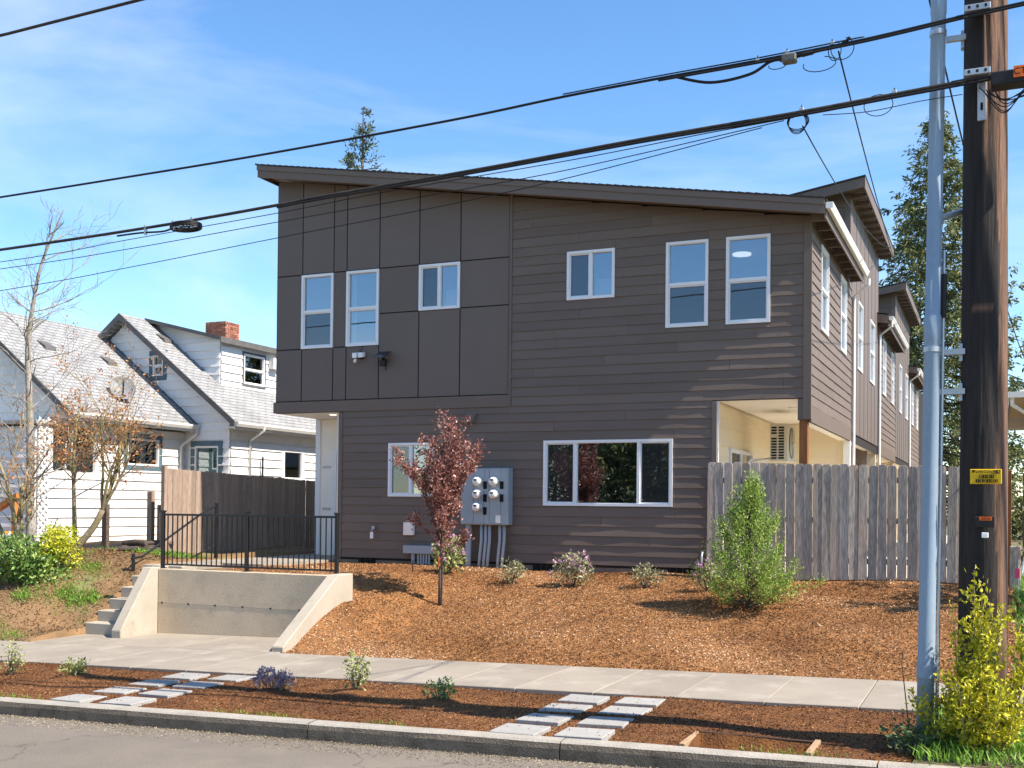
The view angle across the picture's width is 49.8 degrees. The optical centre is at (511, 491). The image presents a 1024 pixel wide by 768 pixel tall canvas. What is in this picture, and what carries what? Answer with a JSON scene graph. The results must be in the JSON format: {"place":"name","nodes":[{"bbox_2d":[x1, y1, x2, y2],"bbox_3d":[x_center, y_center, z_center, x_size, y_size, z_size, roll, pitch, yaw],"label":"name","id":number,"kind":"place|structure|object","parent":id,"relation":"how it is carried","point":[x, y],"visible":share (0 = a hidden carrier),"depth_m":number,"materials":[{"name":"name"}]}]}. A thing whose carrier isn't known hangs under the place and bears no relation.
{"place":"outdoors","nodes":[
{"label":"outdoors","id":0,"kind":"place"},
{"bbox_2d":[31,633,279,652],"bbox_3d":[-5.133,2.397,17.337,4.700,0.237,1.722,0,-1,24],"label":"concrete pad","id":1,"kind":"object","parent":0,"point":[217,642],"visible":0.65,"depth_m":17.24,"materials":[{"name":"grey concrete"}]},
{"bbox_2d":[0,539,313,641],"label":"dirt bank","id":2,"kind":"structure","parent":0,"point":[44,612],"depth_m":19.33,"materials":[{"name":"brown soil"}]},
{"bbox_2d":[0,384,65,550],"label":"forked tree","id":3,"kind":"object","parent":2,"relation":"on","point":[17,519],"visible":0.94,"depth_m":20.55,"materials":[{"name":"brown plant"}]},
{"bbox_2d":[0,527,71,584],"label":"laurel bush","id":4,"kind":"object","parent":2,"relation":"on","point":[21,563],"visible":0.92,"depth_m":19.63,"materials":[{"name":"green plant"}]},
{"bbox_2d":[37,519,83,570],"bbox_3d":[-8.244,0.988,19.997,0.951,0.986,0.788,0,-1,24],"label":"golden shrub","id":5,"kind":"object","parent":2,"relation":"on","point":[60,544],"visible":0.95,"depth_m":19.89,"materials":[{"name":"yellow plant"}]},
{"bbox_2d":[45,576,92,611],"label":"grass","id":6,"kind":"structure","parent":2,"relation":"on","point":[81,600],"depth_m":19.22,"materials":[{"name":"green plant"}]},
{"bbox_2d":[0,197,155,550],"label":"bare tree","id":7,"kind":"object","parent":2,"relation":"on","point":[30,526],"visible":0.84,"depth_m":22.00,"materials":[{"name":"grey plant"}]},
{"bbox_2d":[25,378,162,560],"bbox_3d":[-7.903,-0.357,20.485,2.437,3.479,2.488,0,-1,24],"label":"slender tree","id":8,"kind":"object","parent":2,"relation":"on","point":[72,470],"visible":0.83,"depth_m":20.46,"materials":[{"name":"brown plant"}]},
{"bbox_2d":[0,547,210,641],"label":"soil clods","id":9,"kind":"object","parent":2,"relation":"on","point":[105,552],"visible":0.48,"depth_m":19.57,"materials":[{"name":"brown soil"}]},
{"bbox_2d":[101,504,109,549],"bbox_3d":[-8.584,0.835,23.305,0.130,1.150,0.100,0,-1,24],"label":"wood post","id":10,"kind":"object","parent":2,"relation":"on","point":[105,528],"visible":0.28,"depth_m":23.27,"materials":[{"name":"brown wood"}]},
{"bbox_2d":[50,315,165,571],"bbox_3d":[-7.247,-0.806,19.948,2.216,4.808,2.278,0,-1,24],"label":"leaning tree","id":11,"kind":"object","parent":2,"relation":"on","point":[105,497],"visible":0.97,"depth_m":19.92,"materials":[{"name":"brown plant"}]},
{"bbox_2d":[146,492,154,540],"bbox_3d":[-7.474,0.705,22.822,0.130,1.420,0.100,0,-1,24],"label":"wood post","id":12,"kind":"object","parent":2,"relation":"on","point":[150,515],"visible":0.58,"depth_m":22.78,"materials":[{"name":"brown wood"}]},
{"bbox_2d":[131,503,218,571],"bbox_3d":[-6.352,0.839,20.898,0.060,1.275,2.383,0,-1,24],"label":"stair handrail","id":13,"kind":"object","parent":2,"relation":"on","point":[215,506],"visible":0.89,"depth_m":21.51,"materials":[{"name":"black metal"}]},
{"bbox_2d":[160,466,314,552],"bbox_3d":[-5.358,0.557,26.117,0.096,2.040,8.448,0,-1,24],"label":"brown fence","id":14,"kind":"object","parent":2,"relation":"on","point":[189,492],"visible":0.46,"depth_m":24.28,"materials":[{"name":"brown wood"}]},
{"bbox_2d":[188,554,339,567],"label":"entry path","id":15,"kind":"structure","parent":0,"point":[328,558],"depth_m":21.60,"materials":[{"name":"concrete"}]},
{"bbox_2d":[0,715,637,767],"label":"road","id":16,"kind":"structure","parent":0,"point":[22,745],"depth_m":9.67,"materials":[{"name":"grey asphalt"}]},
{"bbox_2d":[0,714,656,767],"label":"kerb grit","id":17,"kind":"object","parent":16,"relation":"on","point":[307,740],"visible":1,"depth_m":10.02,"materials":[{"name":"grey gravel"}]},
{"bbox_2d":[227,562,448,598],"bbox_3d":[-3.089,1.549,19.755,3.000,0.386,4.120,0,-1,24],"label":"mulch bed","id":18,"kind":"object","parent":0,"point":[357,585],"visible":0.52,"depth_m":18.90,"materials":[{"name":"brown wood"}]},
{"bbox_2d":[0,662,915,763],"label":"planting strip","id":19,"kind":"object","parent":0,"point":[716,741],"visible":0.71,"depth_m":10.53,"materials":[{"name":"brown soil"}]},
{"bbox_2d":[0,639,25,674],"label":"strip plant","id":20,"kind":"object","parent":19,"relation":"on","point":[12,669],"visible":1,"depth_m":13.78,"materials":[{"name":"green plant"}]},
{"bbox_2d":[55,673,95,680],"bbox_3d":[-5.290,2.243,13.382,0.600,0.081,0.600,0,-1,24],"label":"soil mound","id":21,"kind":"object","parent":19,"relation":"on","point":[70,677],"visible":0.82,"depth_m":13.27,"materials":[{"name":"brown soil"}]},
{"bbox_2d":[56,655,90,675],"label":"strip plant","id":22,"kind":"object","parent":21,"relation":"on","point":[77,667],"visible":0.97,"depth_m":13.36,"materials":[{"name":"green plant"}]},
{"bbox_2d":[50,694,106,702],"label":"stepping stone","id":23,"kind":"object","parent":19,"relation":"on","point":[82,698],"visible":0.66,"depth_m":11.66,"materials":[{"name":"grey concrete"}]},
{"bbox_2d":[93,686,146,694],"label":"stepping stone","id":24,"kind":"object","parent":19,"relation":"on","point":[118,690],"visible":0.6,"depth_m":12.18,"materials":[{"name":"grey concrete"}]},
{"bbox_2d":[99,696,156,706],"bbox_3d":[-4.009,2.212,11.523,0.430,0.075,0.380,-2,-1,24],"label":"stepping stone","id":25,"kind":"object","parent":19,"relation":"on","point":[129,701],"visible":0.64,"depth_m":11.46,"materials":[{"name":"grey concrete"}]},
{"bbox_2d":[129,679,179,687],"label":"stepping stone","id":26,"kind":"object","parent":19,"relation":"on","point":[154,683],"visible":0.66,"depth_m":12.74,"materials":[{"name":"grey concrete"}]},
{"bbox_2d":[138,688,191,698],"bbox_3d":[-3.783,2.221,12.046,0.430,0.075,0.380,-1,-2,26],"label":"stepping stone","id":27,"kind":"object","parent":19,"relation":"on","point":[165,693],"visible":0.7,"depth_m":11.96,"materials":[{"name":"grey concrete"}]},
{"bbox_2d":[161,672,209,680],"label":"stepping stone","id":28,"kind":"object","parent":19,"relation":"on","point":[183,676],"visible":0.64,"depth_m":13.23,"materials":[{"name":"grey concrete"}]},
{"bbox_2d":[172,681,223,688],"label":"stepping stone","id":29,"kind":"object","parent":19,"relation":"on","point":[197,684],"visible":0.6,"depth_m":12.54,"materials":[{"name":"grey concrete"}]},
{"bbox_2d":[250,665,298,691],"bbox_3d":[-2.600,2.063,12.145,0.522,0.304,0.360,0,-1,24],"label":"heather","id":30,"kind":"object","parent":19,"relation":"on","point":[279,682],"visible":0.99,"depth_m":12.10,"materials":[{"name":"purple plant"}]},
{"bbox_2d":[333,688,376,696],"bbox_3d":[-1.701,2.171,11.955,0.600,0.072,0.600,0,-1,24],"label":"soil mound","id":31,"kind":"object","parent":19,"relation":"on","point":[352,692],"visible":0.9,"depth_m":11.85,"materials":[{"name":"brown soil"}]},
{"bbox_2d":[341,648,371,690],"bbox_3d":[-1.669,1.934,11.993,0.354,0.500,0.292,0,-1,24],"label":"strip plant","id":32,"kind":"object","parent":31,"relation":"on","point":[359,678],"visible":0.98,"depth_m":11.95,"materials":[{"name":"green plant"}]},
{"bbox_2d":[421,676,457,698],"bbox_3d":[-0.739,2.012,11.283,0.325,0.284,0.388,1,-1,-20],"label":"strip plant","id":33,"kind":"object","parent":19,"relation":"on","point":[441,688],"visible":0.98,"depth_m":11.24,"materials":[{"name":"green plant"}]},
{"bbox_2d":[417,696,463,705],"bbox_3d":[-0.730,2.137,11.280,0.600,0.073,0.600,0,-1,24],"label":"soil mound","id":34,"kind":"object","parent":19,"relation":"on","point":[432,701],"visible":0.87,"depth_m":11.17,"materials":[{"name":"brown soil"}]},
{"bbox_2d":[0,692,891,761],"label":"grass","id":35,"kind":"structure","parent":19,"relation":"on","point":[757,750],"depth_m":10.08,"materials":[{"name":"green plant"}]},
{"bbox_2d":[0,662,917,761],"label":"bark chips","id":36,"kind":"object","parent":19,"relation":"on","point":[481,705],"visible":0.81,"depth_m":10.93,"materials":[{"name":"brown wood"}]},
{"bbox_2d":[489,723,550,735],"bbox_3d":[0.073,2.118,9.696,0.430,0.075,0.380,-1,-1,25],"label":"stepping stone","id":37,"kind":"object","parent":19,"relation":"on","point":[514,728],"visible":0.62,"depth_m":9.66,"materials":[{"name":"grey concrete"}]},
{"bbox_2d":[516,713,573,726],"bbox_3d":[0.306,2.126,10.216,0.430,0.075,0.380,-1,-2,26],"label":"stepping stone","id":38,"kind":"object","parent":19,"relation":"on","point":[541,719],"visible":0.72,"depth_m":10.12,"materials":[{"name":"grey concrete"}]},
{"bbox_2d":[539,703,592,712],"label":"stepping stone","id":39,"kind":"object","parent":19,"relation":"on","point":[562,707],"visible":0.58,"depth_m":10.70,"materials":[{"name":"grey concrete"}]},
{"bbox_2d":[558,694,609,705],"bbox_3d":[0.735,2.145,11.273,0.430,0.075,0.380,-1,-1,24],"label":"stepping stone","id":40,"kind":"object","parent":19,"relation":"on","point":[583,699],"visible":0.64,"depth_m":11.20,"materials":[{"name":"grey concrete"}]},
{"bbox_2d":[554,727,614,740],"bbox_3d":[0.626,2.106,9.498,0.430,0.075,0.380,-1,-1,23],"label":"stepping stone","id":41,"kind":"object","parent":19,"relation":"on","point":[581,733],"visible":0.62,"depth_m":9.44,"materials":[{"name":"grey concrete"}]},
{"bbox_2d":[577,716,633,728],"bbox_3d":[0.856,2.115,10.020,0.430,0.075,0.380,-2,-2,23],"label":"stepping stone","id":42,"kind":"object","parent":19,"relation":"on","point":[602,722],"visible":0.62,"depth_m":9.93,"materials":[{"name":"grey concrete"}]},
{"bbox_2d":[598,706,652,715],"bbox_3d":[1.081,2.124,10.543,0.430,0.075,0.380,-2,-1,25],"label":"stepping stone","id":43,"kind":"object","parent":19,"relation":"on","point":[630,711],"visible":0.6,"depth_m":10.52,"materials":[{"name":"grey concrete"}]},
{"bbox_2d":[614,697,665,706],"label":"stepping stone","id":44,"kind":"object","parent":19,"relation":"on","point":[643,702],"visible":0.62,"depth_m":10.97,"materials":[{"name":"grey concrete"}]},
{"bbox_2d":[679,730,820,755],"bbox_3d":[1.940,2.187,8.988,1.050,0.332,0.520,0,-1,24],"label":"timber frame","id":45,"kind":"object","parent":19,"relation":"on","point":[815,744],"visible":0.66,"depth_m":9.08,"materials":[{"name":"beige wood"}]},
{"bbox_2d":[878,715,946,756],"bbox_3d":[3.149,1.913,8.687,0.510,0.365,0.474,0,-1,24],"label":"weed clump","id":46,"kind":"object","parent":19,"relation":"on","point":[908,738],"visible":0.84,"depth_m":8.61,"materials":[{"name":"green plant"}]},
{"bbox_2d":[0,640,1023,713],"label":"sidewalk","id":47,"kind":"structure","parent":0,"point":[819,692],"depth_m":12.99,"materials":[{"name":"concrete"}]},
{"bbox_2d":[0,0,1023,511],"label":"sky","id":48,"kind":"structure","parent":0,"point":[145,86],"materials":[{"name":"blue"}]},
{"bbox_2d":[284,566,1020,685],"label":"mulch bank","id":49,"kind":"structure","parent":0,"point":[413,609],"depth_m":15.71,"materials":[{"name":"brown wood"}]},
{"bbox_2d":[389,406,490,605],"bbox_3d":[-1.161,0.211,17.761,1.376,3.269,1.495,0,-1,24],"label":"plum sapling","id":50,"kind":"object","parent":49,"relation":"on","point":[446,483],"visible":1,"depth_m":17.58,"materials":[{"name":"red plant"}]},
{"bbox_2d":[430,533,468,574],"bbox_3d":[-1.108,1.089,19.407,0.658,0.743,0.781,1,-1,-9],"label":"rhododendron","id":51,"kind":"object","parent":49,"relation":"on","point":[450,561],"visible":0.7,"depth_m":19.32,"materials":[{"name":"green plant"}]},
{"bbox_2d":[498,557,526,582],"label":"azalea","id":52,"kind":"object","parent":49,"relation":"on","point":[515,570],"visible":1,"depth_m":18.95,"materials":[{"name":"green plant"}]},
{"bbox_2d":[548,549,594,586],"bbox_3d":[1.013,1.293,18.561,0.809,0.689,0.606,0,-1,24],"label":"rhododendron","id":53,"kind":"object","parent":49,"relation":"on","point":[571,567],"visible":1,"depth_m":18.49,"materials":[{"name":"green plant"}]},
{"bbox_2d":[629,562,664,587],"bbox_3d":[2.222,1.372,18.179,0.577,0.465,0.444,1,-1,-9],"label":"azalea","id":54,"kind":"object","parent":49,"relation":"on","point":[645,569],"visible":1,"depth_m":18.15,"materials":[{"name":"green plant"}]},
{"bbox_2d":[283,565,1023,684],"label":"bark chips","id":55,"kind":"object","parent":49,"relation":"on","point":[630,586],"visible":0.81,"depth_m":15.75,"materials":[{"name":"brown wood"}]},
{"bbox_2d":[683,465,827,608],"bbox_3d":[3.610,0.671,16.202,1.838,2.157,2.001,1,-1,-9],"label":"arborvitae","id":56,"kind":"object","parent":49,"relation":"on","point":[752,501],"visible":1,"depth_m":16.13,"materials":[{"name":"green plant"}]},
{"bbox_2d":[706,462,959,583],"bbox_3d":[5.460,0.644,17.837,4.656,2.273,0.174,0,-1,24],"label":"cedar fence","id":57,"kind":"object","parent":49,"relation":"on","point":[840,519],"visible":0.73,"depth_m":17.80,"materials":[{"name":"grey wood"}]},
{"bbox_2d":[1008,470,1011,586],"bbox_3d":[7.630,0.681,16.966,0.090,2.020,0.090,0,-1,24],"label":"stained post","id":58,"kind":"object","parent":49,"relation":"on","point":[1009,502],"visible":0.34,"depth_m":16.92,"materials":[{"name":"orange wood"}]},
{"bbox_2d":[908,699,1023,767],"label":"grass verge","id":59,"kind":"object","parent":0,"point":[924,760],"depth_m":8.33,"materials":[{"name":"plant"}]},
{"bbox_2d":[902,565,1023,760],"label":"yellow euonymus","id":60,"kind":"object","parent":59,"relation":"on","point":[977,710],"visible":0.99,"depth_m":8.41,"materials":[{"name":"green plant"}]},
{"bbox_2d":[911,513,1023,762],"bbox_3d":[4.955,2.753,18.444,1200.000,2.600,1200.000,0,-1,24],"label":"ground","id":61,"kind":"structure","parent":0,"point":[1016,542],"depth_m":47.55,"materials":[{"name":"soil"}]},
{"bbox_2d":[86,564,197,634],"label":"concrete steps","id":62,"kind":"structure","parent":61,"relation":"on","point":[104,624],"depth_m":18.75,"materials":[{"name":"grey concrete"}]},
{"bbox_2d":[0,311,315,543],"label":"white house","id":63,"kind":"structure","parent":61,"relation":"on","point":[210,404],"depth_m":30.76,"materials":[{"name":"paint"}]},
{"bbox_2d":[37,416,48,541],"bbox_3d":[-11.268,-0.295,26.520,0.026,3.044,0.312,0,-1,24],"label":"lattice panel","id":64,"kind":"object","parent":63,"relation":"attached to","point":[43,498],"visible":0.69,"depth_m":26.51,"materials":[{"name":"white paint"}]},
{"bbox_2d":[51,425,96,473],"bbox_3d":[-10.929,-1.055,27.463,0.106,1.204,1.449,0,-1,24],"label":"window","id":65,"kind":"structure","parent":63,"relation":"in","point":[93,468],"depth_m":27.62,"materials":[{"name":"white paint"}]},
{"bbox_2d":[109,376,135,400],"bbox_3d":[-10.304,-2.747,29.183,0.611,0.667,0.586,0,-1,24],"label":"satellite dish","id":66,"kind":"object","parent":63,"relation":"on","point":[125,384],"visible":0.69,"depth_m":29.30,"materials":[{"name":"metal"}]},
{"bbox_2d":[128,438,158,465],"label":"window","id":67,"kind":"structure","parent":63,"relation":"in","point":[154,455],"depth_m":29.84,"materials":[{"name":"white paint"}]},
{"bbox_2d":[244,354,264,386],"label":"window","id":68,"kind":"structure","parent":63,"relation":"in","point":[254,366],"depth_m":33.44,"materials":[{"name":"white paint"}]},
{"bbox_2d":[284,450,302,479],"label":"window","id":69,"kind":"structure","parent":63,"relation":"in","point":[292,459],"depth_m":33.41,"materials":[{"name":"white paint"}]},
{"bbox_2d":[112,566,352,652],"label":"retaining wall","id":70,"kind":"structure","parent":61,"relation":"on","point":[289,611],"depth_m":17.93,"materials":[{"name":"concrete"}]},
{"bbox_2d":[160,510,339,573],"bbox_3d":[-4.325,0.810,17.983,3.560,0.980,0.110,0,-1,24],"label":"black railing","id":71,"kind":"object","parent":70,"relation":"on","point":[246,566],"visible":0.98,"depth_m":17.95,"materials":[{"name":"metal"}]},
{"bbox_2d":[339,106,391,171],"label":"spruce tree","id":72,"kind":"object","parent":61,"relation":"on","point":[350,157],"visible":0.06,"depth_m":44.88,"materials":[{"name":"green plant"}]},
{"bbox_2d":[0,697,969,767],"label":"kerb","id":73,"kind":"structure","parent":61,"relation":"on","point":[633,754],"depth_m":9.66,"materials":[{"name":"concrete"}]},
{"bbox_2d":[255,163,922,575],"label":"brown townhouse","id":74,"kind":"structure","parent":61,"relation":"on","point":[617,369],"depth_m":20.88,"materials":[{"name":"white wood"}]},
{"bbox_2d":[301,273,333,348],"bbox_3d":[-3.947,-3.670,22.459,0.760,1.510,0.095,0,-1,24],"label":"window","id":75,"kind":"structure","parent":74,"relation":"in","point":[303,283],"depth_m":22.46,"materials":[{"name":"white plastic"}]},
{"bbox_2d":[345,269,379,346],"bbox_3d":[-2.971,-3.666,22.033,0.750,1.510,0.095,0,-1,24],"label":"window","id":76,"kind":"structure","parent":74,"relation":"in","point":[349,309],"depth_m":22.03,"materials":[{"name":"white plastic"}]},
{"bbox_2d":[388,442,433,496],"bbox_3d":[-1.968,-0.432,21.539,0.990,1.050,0.095,0,-1,24],"label":"window","id":77,"kind":"structure","parent":74,"relation":"in","point":[411,445],"depth_m":21.58,"materials":[{"name":"white plastic"}]},
{"bbox_2d":[403,545,434,564],"bbox_3d":[-1.799,1.270,21.318,0.630,0.465,0.148,0,-1,24],"label":"junction trough","id":78,"kind":"object","parent":74,"relation":"attached to","point":[413,550],"visible":0.67,"depth_m":21.27,"materials":[{"name":"grey metal"}]},
{"bbox_2d":[418,261,460,310],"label":"window","id":79,"kind":"structure","parent":74,"relation":"in","point":[440,266],"depth_m":21.33,"materials":[{"name":"white plastic"}]},
{"bbox_2d":[461,468,512,567],"bbox_3d":[-0.507,0.548,20.659,0.980,1.982,0.344,0,-1,24],"label":"meter cabinet","id":80,"kind":"object","parent":74,"relation":"attached to","point":[487,496],"visible":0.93,"depth_m":20.59,"materials":[{"name":"grey metal"}]},
{"bbox_2d":[566,248,614,300],"bbox_3d":[1.444,-3.957,20.107,0.920,0.890,0.095,0,-1,24],"label":"window","id":81,"kind":"structure","parent":74,"relation":"in","point":[590,253],"depth_m":20.08,"materials":[{"name":"white plastic"}]},
{"bbox_2d":[543,439,672,506],"bbox_3d":[1.715,-0.341,19.927,2.450,1.200,0.095,0,-1,24],"label":"window","id":82,"kind":"structure","parent":74,"relation":"in","point":[639,503],"depth_m":19.89,"materials":[{"name":"white plastic"}]},
{"bbox_2d":[665,239,708,327],"bbox_3d":[3.081,-3.649,19.386,0.760,1.510,0.095,0,-1,24],"label":"window","id":83,"kind":"structure","parent":74,"relation":"in","point":[669,285],"depth_m":19.37,"materials":[{"name":"white plastic"}]},
{"bbox_2d":[729,448,752,503],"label":"window","id":84,"kind":"structure","parent":74,"relation":"in","point":[736,455],"depth_m":20.88,"materials":[{"name":"white plastic"}]},
{"bbox_2d":[725,233,770,324],"bbox_3d":[4.061,-3.645,18.958,0.760,1.510,0.095,0,-1,24],"label":"window","id":85,"kind":"structure","parent":74,"relation":"in","point":[767,278],"depth_m":18.94,"materials":[{"name":"white plastic"}]},
{"bbox_2d":[741,424,794,490],"bbox_3d":[4.905,-0.626,21.105,0.890,1.297,0.989,0,-1,24],"label":"heat pump","id":86,"kind":"object","parent":74,"relation":"attached to","point":[782,443],"visible":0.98,"depth_m":20.70,"materials":[{"name":"beige metal"}]},
{"bbox_2d":[820,244,828,336],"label":"window","id":87,"kind":"structure","parent":74,"relation":"in","point":[824,304],"depth_m":20.15,"materials":[{"name":"white plastic"}]},
{"bbox_2d":[840,274,846,355],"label":"window","id":88,"kind":"structure","parent":74,"relation":"in","point":[843,292],"depth_m":22.68,"materials":[{"name":"white plastic"}]},
{"bbox_2d":[857,300,862,372],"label":"window","id":89,"kind":"structure","parent":74,"relation":"in","point":[860,308],"depth_m":25.41,"materials":[{"name":"white plastic"}]},
{"bbox_2d":[869,319,874,385],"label":"window","id":90,"kind":"structure","parent":74,"relation":"in","point":[872,326],"depth_m":27.91,"materials":[{"name":"white plastic"}]},
{"bbox_2d":[838,51,918,316],"bbox_3d":[8.640,-4.941,24.288,0.014,3.145,32.607,0,-1,21],"label":"drop wire","id":91,"kind":"object","parent":74,"relation":"attached to","point":[868,166],"visible":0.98,"depth_m":12.29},
{"bbox_2d":[879,110,1023,537],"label":"cedar tree","id":92,"kind":"object","parent":61,"relation":"on","point":[911,251],"visible":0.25,"depth_m":55.13,"materials":[{"name":"green plant"}]},
{"bbox_2d":[957,0,1023,687],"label":"utility pole","id":93,"kind":"object","parent":61,"relation":"on","point":[983,517],"visible":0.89,"depth_m":8.73,"materials":[{"name":"brown wood"}]},
{"bbox_2d":[0,0,143,36],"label":"overhead cable","id":94,"kind":"object","parent":93,"relation":"attached to","point":[70,17],"visible":1,"depth_m":12.56,"materials":[{"name":"black rubber"}]},
{"bbox_2d":[0,74,990,250],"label":"overhead cable","id":95,"kind":"object","parent":93,"relation":"attached to","point":[900,94],"visible":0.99,"depth_m":9.92,"materials":[{"name":"black rubber"}]},
{"bbox_2d":[117,217,201,236],"bbox_3d":[-3.830,-2.856,11.924,1.130,0.128,0.301,0,-1,24],"label":"cable storage loop","id":96,"kind":"object","parent":95,"relation":"hanging from","point":[177,225],"visible":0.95,"depth_m":11.82,"materials":[{"name":"plastic"}]},
{"bbox_2d":[0,127,761,290],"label":"thin wire","id":97,"kind":"object","parent":95,"relation":"hanging from","point":[402,213],"visible":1,"depth_m":10.66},
{"bbox_2d":[1,120,783,268],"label":"thin wire","id":98,"kind":"object","parent":95,"relation":"hanging from","point":[415,197],"visible":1,"depth_m":10.62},
{"bbox_2d":[1,118,788,261],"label":"thin wire","id":99,"kind":"object","parent":95,"relation":"hanging from","point":[406,188],"visible":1,"depth_m":10.66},
{"bbox_2d":[0,1,1023,197],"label":"overhead cable","id":100,"kind":"object","parent":93,"relation":"attached to","point":[862,40],"visible":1,"depth_m":9.63,"materials":[{"name":"black rubber"}]},
{"bbox_2d":[673,36,853,83],"bbox_3d":[2.105,-3.613,9.341,1.525,0.259,0.100,0,-1,24],"label":"cable splice","id":101,"kind":"object","parent":100,"relation":"hanging from","point":[789,58],"visible":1,"depth_m":9.24,"materials":[{"name":"rubber"}]},
{"bbox_2d":[916,0,965,749],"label":"riser pipe","id":102,"kind":"object","parent":93,"relation":"attached to","point":[934,390],"visible":0.95,"depth_m":8.85,"materials":[{"name":"metal"}]},
{"bbox_2d":[979,87,1023,112],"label":"pole wire tangle","id":103,"kind":"object","parent":93,"relation":"attached to","point":[1019,95],"visible":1,"depth_m":8.51,"materials":[{"name":"black rubber"}]},
{"bbox_2d":[1009,546,1020,609],"bbox_3d":[7.596,1.327,16.659,0.160,1.020,0.040,0,-1,24],"label":"short board","id":104,"kind":"object","parent":61,"relation":"on","point":[1014,554],"visible":0.58,"depth_m":16.65,"materials":[{"name":"grey wood"}]},
{"bbox_2d":[1008,389,1023,430],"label":"tan house","id":105,"kind":"structure","parent":61,"relation":"on","point":[1016,411],"depth_m":28.43,"materials":[{"name":"paint"}]},
{"bbox_2d":[1009,573,1023,685],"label":"shrub","id":106,"kind":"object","parent":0,"point":[1021,583],"depth_m":15.27,"materials":[{"name":"green plant"}]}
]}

